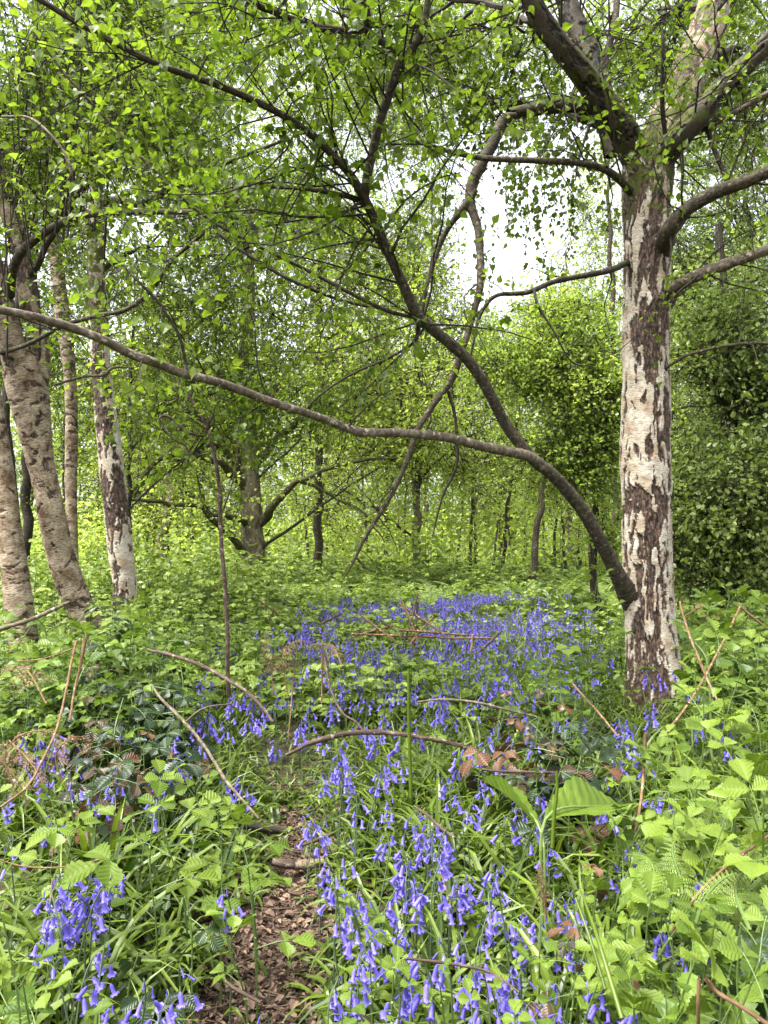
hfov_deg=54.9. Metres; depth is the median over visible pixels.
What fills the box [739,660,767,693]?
bramble plant
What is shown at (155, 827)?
bluebell
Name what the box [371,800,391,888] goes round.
bluebell
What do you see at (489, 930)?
bluebell
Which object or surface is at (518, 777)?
bramble plant
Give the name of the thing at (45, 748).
bluebell
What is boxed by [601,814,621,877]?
bluebell
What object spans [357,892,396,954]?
bluebell
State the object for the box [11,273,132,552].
woodland tree
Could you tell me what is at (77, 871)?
bramble plant
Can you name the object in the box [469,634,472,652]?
dead stalk
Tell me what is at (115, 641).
bramble plant
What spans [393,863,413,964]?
bluebell
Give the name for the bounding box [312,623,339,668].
bramble plant
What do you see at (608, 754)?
bramble plant
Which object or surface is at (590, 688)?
bramble plant
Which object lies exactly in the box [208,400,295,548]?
woodland tree
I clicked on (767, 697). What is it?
bramble plant
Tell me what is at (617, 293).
woodland tree
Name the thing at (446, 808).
bluebell
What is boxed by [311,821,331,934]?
bluebell
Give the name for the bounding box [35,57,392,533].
hazel tree
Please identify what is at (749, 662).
bramble plant
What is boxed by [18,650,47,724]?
bramble plant
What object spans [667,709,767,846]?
bramble plant
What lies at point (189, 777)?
bluebell
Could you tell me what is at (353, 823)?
bluebell
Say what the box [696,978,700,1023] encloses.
dead stalk
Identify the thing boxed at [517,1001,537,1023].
bluebell
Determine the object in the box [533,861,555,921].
dead fern
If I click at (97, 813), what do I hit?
bluebell
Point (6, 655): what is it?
bramble plant
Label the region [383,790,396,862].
bluebell
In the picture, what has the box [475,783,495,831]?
bluebell
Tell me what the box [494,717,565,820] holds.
bramble plant
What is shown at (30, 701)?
bramble plant
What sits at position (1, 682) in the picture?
bramble plant
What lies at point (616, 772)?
bramble plant
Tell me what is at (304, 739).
bluebell
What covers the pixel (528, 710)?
bramble plant
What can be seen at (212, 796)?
bramble plant
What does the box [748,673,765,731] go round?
bramble plant
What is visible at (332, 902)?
bluebell
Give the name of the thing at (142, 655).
bramble plant
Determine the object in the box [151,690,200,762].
bramble plant
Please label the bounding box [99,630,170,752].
bramble plant
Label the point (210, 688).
bluebell
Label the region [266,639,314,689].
dead fern
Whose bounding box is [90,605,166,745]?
bramble plant
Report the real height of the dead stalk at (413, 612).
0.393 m
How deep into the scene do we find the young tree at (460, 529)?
29.99 m
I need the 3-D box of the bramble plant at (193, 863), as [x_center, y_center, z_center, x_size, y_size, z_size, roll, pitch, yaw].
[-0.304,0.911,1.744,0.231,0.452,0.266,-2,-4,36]
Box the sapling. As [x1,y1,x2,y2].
[87,272,291,695]
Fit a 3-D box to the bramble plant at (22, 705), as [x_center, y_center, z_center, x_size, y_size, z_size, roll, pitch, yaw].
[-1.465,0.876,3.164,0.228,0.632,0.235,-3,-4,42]
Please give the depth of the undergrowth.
7.80 m
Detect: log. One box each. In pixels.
[243,821,286,834]
[271,858,296,869]
[295,858,323,870]
[296,832,333,848]
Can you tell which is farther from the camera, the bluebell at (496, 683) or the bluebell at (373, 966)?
the bluebell at (496, 683)
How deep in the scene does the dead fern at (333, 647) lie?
3.07 m
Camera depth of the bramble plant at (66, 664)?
3.54 m
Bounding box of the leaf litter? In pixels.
[4,703,765,1023]
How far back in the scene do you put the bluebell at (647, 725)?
3.25 m
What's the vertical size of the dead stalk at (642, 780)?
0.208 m
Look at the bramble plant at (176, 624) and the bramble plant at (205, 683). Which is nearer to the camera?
the bramble plant at (205, 683)
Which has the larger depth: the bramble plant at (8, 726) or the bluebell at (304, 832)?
the bramble plant at (8, 726)
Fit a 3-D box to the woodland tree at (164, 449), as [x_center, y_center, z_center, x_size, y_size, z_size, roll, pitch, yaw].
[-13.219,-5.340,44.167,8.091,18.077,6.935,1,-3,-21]
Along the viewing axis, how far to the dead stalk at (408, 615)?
5.51 m
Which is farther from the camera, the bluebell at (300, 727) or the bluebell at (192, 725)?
the bluebell at (300, 727)
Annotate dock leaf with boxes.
[477,775,550,968]
[538,775,634,949]
[672,618,713,785]
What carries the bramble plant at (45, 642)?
on the ground at (286, 760)
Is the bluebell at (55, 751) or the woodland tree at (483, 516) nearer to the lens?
the bluebell at (55, 751)
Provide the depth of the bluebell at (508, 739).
3.08 m
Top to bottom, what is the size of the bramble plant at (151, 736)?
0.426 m
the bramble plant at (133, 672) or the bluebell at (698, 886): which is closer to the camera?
the bluebell at (698, 886)
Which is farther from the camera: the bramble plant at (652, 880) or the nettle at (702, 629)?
the nettle at (702, 629)
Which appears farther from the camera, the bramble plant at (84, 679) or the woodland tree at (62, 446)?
the woodland tree at (62, 446)
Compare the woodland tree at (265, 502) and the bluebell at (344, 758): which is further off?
the woodland tree at (265, 502)
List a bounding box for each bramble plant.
[0,611,23,700]
[0,623,21,729]
[0,629,29,711]
[0,644,59,755]
[0,653,13,688]
[0,657,34,736]
[0,658,23,742]
[0,659,36,719]
[0,665,58,740]
[0,669,53,775]
[0,688,40,744]
[0,705,37,756]
[0,712,52,810]
[0,715,73,849]
[0,718,24,774]
[0,725,25,752]
[0,828,48,1023]
[0,913,62,1023]
[0,957,76,1023]
[1,634,19,664]
[3,623,45,707]
[4,777,101,961]
[5,642,68,751]
[8,675,52,745]
[9,632,65,738]
[9,643,82,735]
[10,621,55,689]
[11,672,45,740]
[11,690,67,737]
[15,604,60,725]
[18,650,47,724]
[18,738,85,816]
[19,712,57,779]
[22,636,63,725]
[24,938,80,1023]
[25,680,43,727]
[30,626,105,760]
[30,678,71,741]
[30,700,84,771]
[31,640,81,688]
[31,672,93,733]
[35,621,117,688]
[35,645,97,722]
[36,622,114,754]
[36,766,114,899]
[40,716,118,791]
[41,654,97,730]
[41,683,119,772]
[41,689,94,744]
[47,767,157,861]
[48,638,114,752]
[48,978,114,1023]
[49,634,84,675]
[49,662,130,755]
[55,691,117,779]
[56,603,102,714]
[57,735,143,825]
[57,780,223,998]
[58,681,134,774]
[60,632,98,687]
[68,667,141,750]
[69,694,144,781]
[70,650,109,746]
[71,743,173,831]
[73,629,111,650]
[75,627,131,748]
[75,673,148,770]
[80,645,129,725]
[80,740,134,815]
[84,596,140,714]
[84,616,132,671]
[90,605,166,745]
[90,627,140,748]
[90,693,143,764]
[91,636,129,686]
[93,767,142,844]
[94,599,145,751]
[94,744,195,836]
[96,712,159,771]
[97,603,145,701]
[97,717,187,793]
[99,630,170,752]
[100,657,142,746]
[101,694,165,796]
[104,639,159,704]
[105,665,189,751]
[107,741,209,829]
[110,730,169,794]
[111,757,223,957]
[112,682,156,753]
[114,635,165,677]
[114,718,154,747]
[115,620,175,697]
[116,604,166,668]
[117,952,154,1023]
[120,683,174,738]
[122,624,149,724]
[123,588,185,690]
[126,640,192,735]
[126,646,156,685]
[130,680,215,754]
[132,716,194,776]
[133,667,185,756]
[134,749,196,828]
[134,769,237,886]
[138,645,188,717]
[139,653,176,688]
[139,694,216,801]
[146,634,197,710]
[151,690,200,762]
[154,894,223,1023]
[155,663,197,735]
[156,632,221,716]
[158,687,212,755]
[159,651,208,741]
[162,730,212,818]
[163,616,194,706]
[167,649,197,718]
[168,656,206,740]
[171,668,222,727]
[180,796,291,973]
[192,621,223,661]
[194,792,263,1003]
[194,899,258,1023]
[205,835,317,1020]
[210,635,242,696]
[221,623,252,655]
[221,640,241,680]
[224,637,264,675]
[249,672,293,753]
[252,620,287,675]
[254,824,292,872]
[272,641,299,668]
[296,634,339,685]
[304,625,343,683]
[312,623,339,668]
[329,650,349,671]
[338,887,390,1021]
[338,942,411,1023]
[341,1009,370,1023]
[346,954,402,1023]
[362,643,377,662]
[368,644,392,678]
[384,621,413,677]
[386,968,417,1023]
[387,638,419,662]
[390,631,426,657]
[390,658,431,702]
[395,656,446,762]
[412,958,450,1023]
[422,663,449,712]
[430,644,453,676]
[434,639,462,732]
[456,658,500,774]
[457,975,479,1023]
[459,712,529,816]
[460,632,493,708]
[467,652,495,713]
[477,729,569,829]
[484,648,512,698]
[488,596,530,727]
[489,622,513,670]
[489,955,524,1019]
[490,690,528,774]
[490,691,542,742]
[490,749,548,832]
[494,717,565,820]
[495,694,558,800]
[500,997,533,1023]
[502,682,538,741]
[503,636,551,758]
[503,721,599,807]
[503,749,569,847]
[510,751,589,862]
[515,731,562,814]
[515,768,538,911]
[516,740,604,833]
[519,675,546,716]
[522,962,615,1023]
[524,647,562,727]
[524,861,618,1023]
[525,588,592,734]
[525,654,577,736]
[525,934,597,1023]
[528,679,597,819]
[530,866,612,1023]
[534,613,591,754]
[535,685,579,825]
[535,978,555,1023]
[536,705,601,819]
[539,741,623,857]
[546,772,594,855]
[547,694,595,824]
[548,860,648,1014]
[549,659,596,701]
[553,687,592,743]
[557,635,603,742]
[558,564,624,721]
[560,566,616,756]
[561,605,611,732]
[563,712,618,826]
[564,666,593,719]
[566,586,607,708]
[566,687,617,733]
[571,702,619,827]
[575,900,684,1022]
[576,868,722,1001]
[578,577,621,732]
[578,778,656,922]
[587,599,658,738]
[592,719,637,803]
[594,615,630,734]
[601,696,654,817]
[601,946,691,1023]
[602,873,728,1020]
[603,735,724,928]
[603,809,667,977]
[612,872,734,1023]
[618,724,716,877]
[618,798,750,968]
[634,671,750,871]
[636,786,767,1023]
[640,646,728,831]
[640,765,767,982]
[640,954,716,1023]
[641,901,700,1023]
[651,756,767,1022]
[656,622,758,857]
[658,827,767,1016]
[659,577,766,764]
[663,643,764,861]
[664,829,767,1018]
[665,729,767,924]
[666,887,767,1023]
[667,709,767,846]
[672,588,756,760]
[674,617,767,879]
[677,946,767,1023]
[680,680,711,754]
[680,686,723,784]
[681,717,721,790]
[685,696,767,852]
[685,704,735,753]
[695,614,767,745]
[700,588,767,744]
[710,659,763,757]
[710,917,767,1016]
[714,640,743,708]
[715,620,767,822]
[719,589,767,746]
[722,922,767,1023]
[733,612,754,660]
[734,654,765,707]
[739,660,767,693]
[741,697,767,758]
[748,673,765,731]
[749,685,767,727]
[757,673,767,744]
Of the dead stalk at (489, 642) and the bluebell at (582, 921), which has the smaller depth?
the bluebell at (582, 921)
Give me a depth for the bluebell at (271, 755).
3.01 m
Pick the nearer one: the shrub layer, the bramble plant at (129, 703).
the bramble plant at (129, 703)
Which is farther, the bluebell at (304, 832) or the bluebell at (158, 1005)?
the bluebell at (304, 832)
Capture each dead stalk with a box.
[0,640,78,807]
[0,859,102,868]
[17,648,72,661]
[69,637,86,720]
[259,601,278,615]
[288,667,294,736]
[318,613,341,624]
[321,653,322,702]
[352,624,393,637]
[352,633,490,638]
[361,615,398,644]
[380,619,415,644]
[398,603,443,634]
[399,629,466,635]
[401,594,418,647]
[401,601,418,642]
[409,616,433,643]
[413,602,418,648]
[468,632,499,659]
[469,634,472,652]
[572,683,617,736]
[634,732,647,833]
[666,606,740,732]
[670,834,767,931]
[679,601,722,709]
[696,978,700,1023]
[704,977,767,1023]
[741,606,767,629]
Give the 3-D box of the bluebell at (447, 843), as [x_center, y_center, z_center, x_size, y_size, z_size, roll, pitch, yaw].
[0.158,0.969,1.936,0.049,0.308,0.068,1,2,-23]
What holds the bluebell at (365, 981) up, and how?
on the ground at (286, 760)
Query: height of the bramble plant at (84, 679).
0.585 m
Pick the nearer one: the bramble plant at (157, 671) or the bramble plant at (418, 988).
the bramble plant at (418, 988)
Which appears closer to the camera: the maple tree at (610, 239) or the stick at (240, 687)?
the stick at (240, 687)
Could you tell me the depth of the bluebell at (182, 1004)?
1.30 m
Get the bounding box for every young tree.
[259,387,346,559]
[272,381,375,531]
[298,375,404,552]
[303,425,388,558]
[358,382,436,556]
[364,381,459,529]
[413,376,523,571]
[422,426,518,567]
[423,402,479,548]
[424,377,503,567]
[432,374,540,572]
[451,393,538,573]
[467,409,519,567]
[490,468,553,556]
[492,400,607,571]
[501,475,559,562]
[503,465,572,567]
[515,402,587,524]
[526,460,587,574]
[534,277,622,585]
[549,406,611,586]
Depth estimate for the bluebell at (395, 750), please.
2.99 m
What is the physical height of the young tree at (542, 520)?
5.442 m
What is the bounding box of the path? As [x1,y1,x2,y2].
[186,801,340,1023]
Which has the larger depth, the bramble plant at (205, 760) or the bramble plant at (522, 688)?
the bramble plant at (522, 688)
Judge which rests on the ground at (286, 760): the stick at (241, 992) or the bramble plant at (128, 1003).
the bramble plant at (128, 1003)
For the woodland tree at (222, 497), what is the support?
on the ground at (286, 760)
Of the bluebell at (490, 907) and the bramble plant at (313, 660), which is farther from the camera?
the bramble plant at (313, 660)
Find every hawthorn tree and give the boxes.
[422,255,704,612]
[584,199,767,625]
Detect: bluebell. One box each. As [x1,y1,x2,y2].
[0,794,14,824]
[0,835,25,923]
[11,761,33,843]
[18,738,29,778]
[25,740,41,785]
[29,927,69,1023]
[31,874,69,1002]
[34,761,49,820]
[35,741,51,783]
[35,776,49,862]
[38,743,63,769]
[39,889,75,1023]
[40,815,64,895]
[40,909,75,1020]
[49,759,66,812]
[49,868,70,929]
[50,743,68,761]
[53,733,67,793]
[57,881,88,1017]
[63,875,112,1023]
[67,766,85,829]
[68,898,99,1016]
[69,747,80,769]
[74,942,118,1023]
[75,954,105,1023]
[78,871,101,996]
[85,789,100,818]
[90,882,111,963]
[91,788,111,879]
[100,1005,126,1023]
[103,770,118,812]
[111,869,127,926]
[114,764,130,805]
[117,730,136,751]
[119,978,165,1023]
[135,796,159,898]
[142,783,165,851]
[143,989,176,1023]
[153,777,170,851]
[164,967,204,1023]
[168,759,185,818]
[169,736,181,785]
[180,752,191,851]
[188,734,207,784]
[189,720,199,763]
[196,712,212,751]
[196,717,212,746]
[205,673,212,732]
[208,717,219,768]
[212,771,235,860]
[216,888,245,1022]
[218,721,234,761]
[224,697,235,744]
[226,706,236,755]
[229,692,241,737]
[233,778,243,829]
[238,694,247,712]
[239,714,254,763]
[241,718,261,775]
[245,783,256,854]
[246,699,255,743]
[255,715,266,771]
[257,705,269,758]
[257,1013,269,1023]
[268,740,282,802]
[275,697,281,748]
[293,728,307,794]
[294,720,307,778]
[296,816,322,920]
[301,806,314,905]
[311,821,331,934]
[315,773,332,833]
[316,736,329,787]
[316,874,351,993]
[317,860,343,984]
[321,773,342,840]
[327,976,347,1023]
[329,761,349,842]
[331,907,354,1005]
[333,756,343,806]
[335,760,348,830]
[337,741,350,839]
[337,765,356,858]
[338,684,350,727]
[339,837,358,916]
[340,908,377,1023]
[344,782,370,891]
[345,962,369,1020]
[347,951,371,1017]
[348,885,366,990]
[350,798,364,891]
[356,928,385,1023]
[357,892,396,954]
[360,726,377,786]
[361,768,389,866]
[366,739,378,795]
[371,769,390,846]
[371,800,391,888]
[371,827,395,927]
[375,889,400,1019]
[379,755,394,825]
[379,961,411,1023]
[380,928,410,1021]
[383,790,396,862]
[388,736,400,782]
[388,842,413,935]
[389,865,409,982]
[389,926,419,1003]
[392,755,412,840]
[392,992,413,1023]
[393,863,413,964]
[398,811,418,910]
[398,868,425,981]
[401,876,428,950]
[404,949,436,1023]
[409,895,434,967]
[410,858,450,964]
[411,837,429,921]
[413,726,425,806]
[413,816,442,889]
[414,817,446,927]
[418,818,439,886]
[422,834,452,921]
[430,702,442,750]
[430,705,444,737]
[431,835,450,942]
[431,936,473,1023]
[436,688,447,727]
[436,772,452,829]
[437,823,456,913]
[437,880,465,957]
[438,843,453,919]
[444,779,463,870]
[446,872,470,957]
[446,880,471,973]
[448,751,468,828]
[450,876,477,986]
[450,930,482,1017]
[451,685,459,704]
[451,787,466,867]
[453,973,473,1021]
[460,745,475,788]
[462,796,482,896]
[468,971,490,1023]
[472,672,478,685]
[473,934,497,1018]
[474,772,487,825]
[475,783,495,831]
[475,864,511,981]
[476,743,488,821]
[476,916,496,991]
[481,677,494,722]
[481,863,501,915]
[484,891,512,1002]
[485,887,517,997]
[486,730,502,801]
[487,685,494,737]
[489,807,520,892]
[490,718,502,746]
[491,989,513,1023]
[492,975,526,1021]
[494,679,505,717]
[494,753,505,801]
[496,963,520,1012]
[498,974,536,1023]
[501,667,509,713]
[506,704,516,741]
[506,733,515,765]
[510,802,527,869]
[510,928,538,983]
[511,813,545,907]
[514,911,536,1006]
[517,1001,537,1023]
[520,691,529,705]
[520,914,560,1023]
[521,712,532,734]
[524,752,546,783]
[525,742,536,770]
[529,695,535,717]
[533,839,562,898]
[534,787,548,820]
[537,983,563,1023]
[547,891,572,983]
[547,1013,568,1023]
[551,721,568,738]
[557,682,570,700]
[563,893,589,959]
[564,717,574,738]
[565,941,590,999]
[566,888,582,1022]
[573,681,580,697]
[574,894,592,963]
[579,718,586,746]
[582,972,612,1023]
[591,679,596,726]
[592,815,605,845]
[593,678,601,716]
[599,776,609,840]
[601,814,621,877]
[604,862,619,930]
[607,658,613,704]
[611,760,628,802]
[613,718,630,760]
[615,723,628,767]
[616,730,631,815]
[616,1012,641,1023]
[618,847,643,959]
[622,719,636,750]
[622,842,639,861]
[627,733,640,791]
[633,748,655,809]
[642,789,663,813]
[643,710,659,745]
[648,703,659,748]
[652,913,688,993]
[652,915,670,971]
[656,674,666,727]
[657,791,681,832]
[672,672,676,714]
[676,959,687,991]
[692,873,719,999]
[693,729,704,762]
[719,737,737,760]
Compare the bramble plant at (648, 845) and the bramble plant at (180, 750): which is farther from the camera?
the bramble plant at (180, 750)
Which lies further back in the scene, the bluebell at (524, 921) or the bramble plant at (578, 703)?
the bramble plant at (578, 703)
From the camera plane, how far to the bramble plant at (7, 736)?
3.28 m
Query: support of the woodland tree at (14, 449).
on the ground at (286, 760)
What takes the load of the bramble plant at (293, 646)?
on the ground at (286, 760)
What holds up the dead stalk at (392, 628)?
on the dead stalk at (420, 636)
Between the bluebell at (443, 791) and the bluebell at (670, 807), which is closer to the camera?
the bluebell at (670, 807)
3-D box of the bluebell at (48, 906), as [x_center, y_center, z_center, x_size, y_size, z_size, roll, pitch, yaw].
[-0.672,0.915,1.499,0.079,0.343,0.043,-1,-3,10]
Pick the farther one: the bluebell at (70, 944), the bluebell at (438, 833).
the bluebell at (438, 833)
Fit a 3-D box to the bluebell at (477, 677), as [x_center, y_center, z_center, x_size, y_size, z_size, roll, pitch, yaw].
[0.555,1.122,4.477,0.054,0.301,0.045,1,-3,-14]
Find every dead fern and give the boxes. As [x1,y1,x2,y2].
[0,664,58,703]
[0,729,68,786]
[0,758,37,809]
[9,740,50,799]
[29,735,96,796]
[258,632,282,693]
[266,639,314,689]
[307,643,345,666]
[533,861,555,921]
[685,604,740,622]
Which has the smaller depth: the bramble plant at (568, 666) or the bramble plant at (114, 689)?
the bramble plant at (114, 689)
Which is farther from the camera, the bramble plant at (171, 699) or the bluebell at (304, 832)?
the bramble plant at (171, 699)
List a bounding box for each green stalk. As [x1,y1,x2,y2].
[407,669,412,798]
[550,771,558,847]
[575,897,606,989]
[580,890,624,1019]
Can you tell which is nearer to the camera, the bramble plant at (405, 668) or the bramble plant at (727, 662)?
the bramble plant at (727, 662)
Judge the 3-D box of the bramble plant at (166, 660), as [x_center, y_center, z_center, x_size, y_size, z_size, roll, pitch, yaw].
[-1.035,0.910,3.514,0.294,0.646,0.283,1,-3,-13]
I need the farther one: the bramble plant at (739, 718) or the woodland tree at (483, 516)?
the woodland tree at (483, 516)
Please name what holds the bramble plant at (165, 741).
on the ground at (286, 760)
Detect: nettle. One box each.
[492,921,536,1016]
[616,789,691,951]
[644,849,711,1023]
[646,933,731,1023]
[670,839,741,1002]
[680,597,723,741]
[683,890,745,1023]
[699,685,751,873]
[701,923,767,1023]
[723,601,764,713]
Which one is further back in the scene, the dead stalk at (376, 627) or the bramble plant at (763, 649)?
the dead stalk at (376, 627)
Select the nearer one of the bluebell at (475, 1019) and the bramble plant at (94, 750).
the bluebell at (475, 1019)
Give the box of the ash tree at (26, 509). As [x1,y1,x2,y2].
[0,0,332,574]
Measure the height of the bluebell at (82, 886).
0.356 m
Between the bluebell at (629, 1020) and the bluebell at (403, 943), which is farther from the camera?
the bluebell at (403, 943)
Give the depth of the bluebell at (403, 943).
1.41 m
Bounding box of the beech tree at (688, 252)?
[602,0,767,454]
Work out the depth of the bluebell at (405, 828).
2.03 m
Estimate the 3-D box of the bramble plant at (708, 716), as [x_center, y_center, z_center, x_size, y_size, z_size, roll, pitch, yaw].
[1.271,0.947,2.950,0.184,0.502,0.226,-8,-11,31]
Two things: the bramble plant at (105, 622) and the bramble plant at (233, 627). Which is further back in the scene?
the bramble plant at (233, 627)
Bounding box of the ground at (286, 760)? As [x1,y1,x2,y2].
[0,556,767,1022]
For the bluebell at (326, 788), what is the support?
on the ground at (286, 760)
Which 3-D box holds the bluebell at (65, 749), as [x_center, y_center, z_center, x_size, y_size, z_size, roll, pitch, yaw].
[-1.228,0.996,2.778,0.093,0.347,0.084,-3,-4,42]
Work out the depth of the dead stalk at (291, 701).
3.35 m
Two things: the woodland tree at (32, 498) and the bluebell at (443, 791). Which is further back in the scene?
the woodland tree at (32, 498)
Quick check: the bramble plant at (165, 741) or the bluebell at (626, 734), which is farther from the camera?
the bluebell at (626, 734)
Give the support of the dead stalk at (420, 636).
on the dead stalk at (376, 627)
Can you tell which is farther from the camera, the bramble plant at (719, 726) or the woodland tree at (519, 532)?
the woodland tree at (519, 532)
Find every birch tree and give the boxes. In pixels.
[0,0,300,563]
[0,0,305,625]
[0,0,479,666]
[0,0,767,719]
[0,45,55,668]
[124,0,526,573]
[473,400,567,582]
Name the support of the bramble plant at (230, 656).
on the ground at (286, 760)
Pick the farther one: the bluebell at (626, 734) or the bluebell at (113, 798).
the bluebell at (626, 734)
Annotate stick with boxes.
[0,601,70,630]
[147,648,274,722]
[151,684,259,818]
[224,980,261,1003]
[260,937,300,949]
[286,654,497,759]
[400,957,519,993]
[413,805,455,838]
[417,698,536,717]
[481,768,554,773]
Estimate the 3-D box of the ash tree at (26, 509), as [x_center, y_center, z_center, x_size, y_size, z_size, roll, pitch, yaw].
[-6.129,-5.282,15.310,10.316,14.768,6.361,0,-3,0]
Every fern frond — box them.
[625,854,671,906]
[659,837,703,896]
[686,869,758,924]
[719,856,767,931]
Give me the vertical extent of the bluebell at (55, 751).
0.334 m
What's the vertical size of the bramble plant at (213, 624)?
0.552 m
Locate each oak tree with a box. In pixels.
[39,132,537,582]
[211,169,542,575]
[444,104,640,576]
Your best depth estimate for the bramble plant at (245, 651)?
5.25 m
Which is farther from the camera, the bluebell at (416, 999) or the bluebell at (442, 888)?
the bluebell at (442, 888)
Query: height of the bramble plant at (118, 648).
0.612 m
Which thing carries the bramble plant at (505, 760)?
on the ground at (286, 760)
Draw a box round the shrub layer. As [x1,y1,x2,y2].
[21,484,675,581]
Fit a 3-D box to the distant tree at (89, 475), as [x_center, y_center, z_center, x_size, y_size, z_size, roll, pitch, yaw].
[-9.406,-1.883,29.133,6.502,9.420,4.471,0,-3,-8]
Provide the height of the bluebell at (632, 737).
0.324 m
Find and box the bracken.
[36,571,745,613]
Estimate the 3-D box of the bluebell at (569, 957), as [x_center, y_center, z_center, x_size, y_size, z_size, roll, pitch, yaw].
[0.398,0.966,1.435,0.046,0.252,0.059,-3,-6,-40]
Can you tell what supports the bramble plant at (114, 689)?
on the ground at (286, 760)
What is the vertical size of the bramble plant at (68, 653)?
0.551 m
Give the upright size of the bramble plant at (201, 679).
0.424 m
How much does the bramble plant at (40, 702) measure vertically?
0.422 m
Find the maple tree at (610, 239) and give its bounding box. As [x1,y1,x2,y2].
[422,0,654,581]
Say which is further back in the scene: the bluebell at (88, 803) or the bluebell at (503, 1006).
the bluebell at (88, 803)
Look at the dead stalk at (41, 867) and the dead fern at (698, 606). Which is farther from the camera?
the dead fern at (698, 606)
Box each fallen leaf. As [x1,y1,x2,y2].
[247,999,255,1009]
[257,975,266,981]
[275,935,283,941]
[289,999,298,1010]
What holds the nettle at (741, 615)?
on the ground at (286, 760)
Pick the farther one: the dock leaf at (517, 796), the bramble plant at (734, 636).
the bramble plant at (734, 636)
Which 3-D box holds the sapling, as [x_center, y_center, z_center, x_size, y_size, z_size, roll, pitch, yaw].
[-1.053,-0.154,3.834,1.003,2.215,0.916,3,-4,-41]
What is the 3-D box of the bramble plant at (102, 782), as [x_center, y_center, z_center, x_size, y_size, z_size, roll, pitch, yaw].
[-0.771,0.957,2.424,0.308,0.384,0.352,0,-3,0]
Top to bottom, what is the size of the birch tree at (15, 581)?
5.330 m
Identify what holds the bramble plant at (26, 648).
on the ground at (286, 760)
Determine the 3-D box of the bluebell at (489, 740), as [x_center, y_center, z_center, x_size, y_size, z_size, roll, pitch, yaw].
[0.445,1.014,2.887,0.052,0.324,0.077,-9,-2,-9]
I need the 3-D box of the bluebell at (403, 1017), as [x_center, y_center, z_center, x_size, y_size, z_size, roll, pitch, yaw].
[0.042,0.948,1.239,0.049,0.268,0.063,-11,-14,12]
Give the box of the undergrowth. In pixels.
[0,519,767,732]
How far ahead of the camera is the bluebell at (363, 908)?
1.67 m
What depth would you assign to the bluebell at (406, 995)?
1.23 m
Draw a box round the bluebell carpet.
[13,587,761,769]
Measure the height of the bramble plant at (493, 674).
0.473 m
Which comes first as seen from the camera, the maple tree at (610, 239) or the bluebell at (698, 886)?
the bluebell at (698, 886)
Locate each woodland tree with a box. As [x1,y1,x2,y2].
[0,296,57,549]
[0,357,64,528]
[1,389,21,470]
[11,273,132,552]
[12,335,102,554]
[52,324,155,564]
[59,395,143,519]
[85,326,195,554]
[101,271,232,559]
[123,282,216,553]
[182,286,307,556]
[183,354,262,544]
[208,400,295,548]
[222,326,304,553]
[262,279,375,553]
[263,328,371,556]
[289,392,373,552]
[294,317,432,555]
[332,249,448,563]
[334,353,412,558]
[372,349,471,562]
[384,332,468,551]
[396,316,532,568]
[444,364,531,550]
[456,353,573,574]
[459,369,558,559]
[504,365,576,556]
[560,295,693,549]
[573,266,622,550]
[670,292,710,453]
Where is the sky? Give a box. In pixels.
[0,0,767,555]
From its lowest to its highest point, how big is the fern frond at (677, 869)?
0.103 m
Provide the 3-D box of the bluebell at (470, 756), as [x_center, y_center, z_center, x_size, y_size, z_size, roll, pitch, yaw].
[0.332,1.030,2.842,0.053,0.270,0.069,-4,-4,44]
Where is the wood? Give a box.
[10,339,739,561]
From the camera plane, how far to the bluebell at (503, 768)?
2.60 m
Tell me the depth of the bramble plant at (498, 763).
2.40 m
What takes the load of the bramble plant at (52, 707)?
on the ground at (286, 760)
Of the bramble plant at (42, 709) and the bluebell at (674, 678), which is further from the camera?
the bluebell at (674, 678)
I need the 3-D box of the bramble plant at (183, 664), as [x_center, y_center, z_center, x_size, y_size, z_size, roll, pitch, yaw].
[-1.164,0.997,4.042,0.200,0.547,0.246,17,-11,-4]
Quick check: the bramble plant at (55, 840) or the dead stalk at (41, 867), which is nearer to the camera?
the dead stalk at (41, 867)
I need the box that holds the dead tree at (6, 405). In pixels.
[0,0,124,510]
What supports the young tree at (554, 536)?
on the ground at (286, 760)
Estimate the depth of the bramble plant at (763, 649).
3.16 m
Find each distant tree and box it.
[61,386,208,568]
[77,337,228,554]
[78,371,209,565]
[90,353,258,565]
[130,340,232,554]
[132,391,273,550]
[139,341,316,553]
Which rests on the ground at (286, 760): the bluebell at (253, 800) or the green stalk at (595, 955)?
the bluebell at (253, 800)
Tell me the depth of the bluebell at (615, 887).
1.75 m
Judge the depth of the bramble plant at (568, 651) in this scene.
3.46 m
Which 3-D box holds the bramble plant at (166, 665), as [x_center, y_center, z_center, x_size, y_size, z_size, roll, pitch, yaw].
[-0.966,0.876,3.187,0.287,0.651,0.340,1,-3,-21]
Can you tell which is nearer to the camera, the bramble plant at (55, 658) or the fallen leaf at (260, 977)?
the fallen leaf at (260, 977)

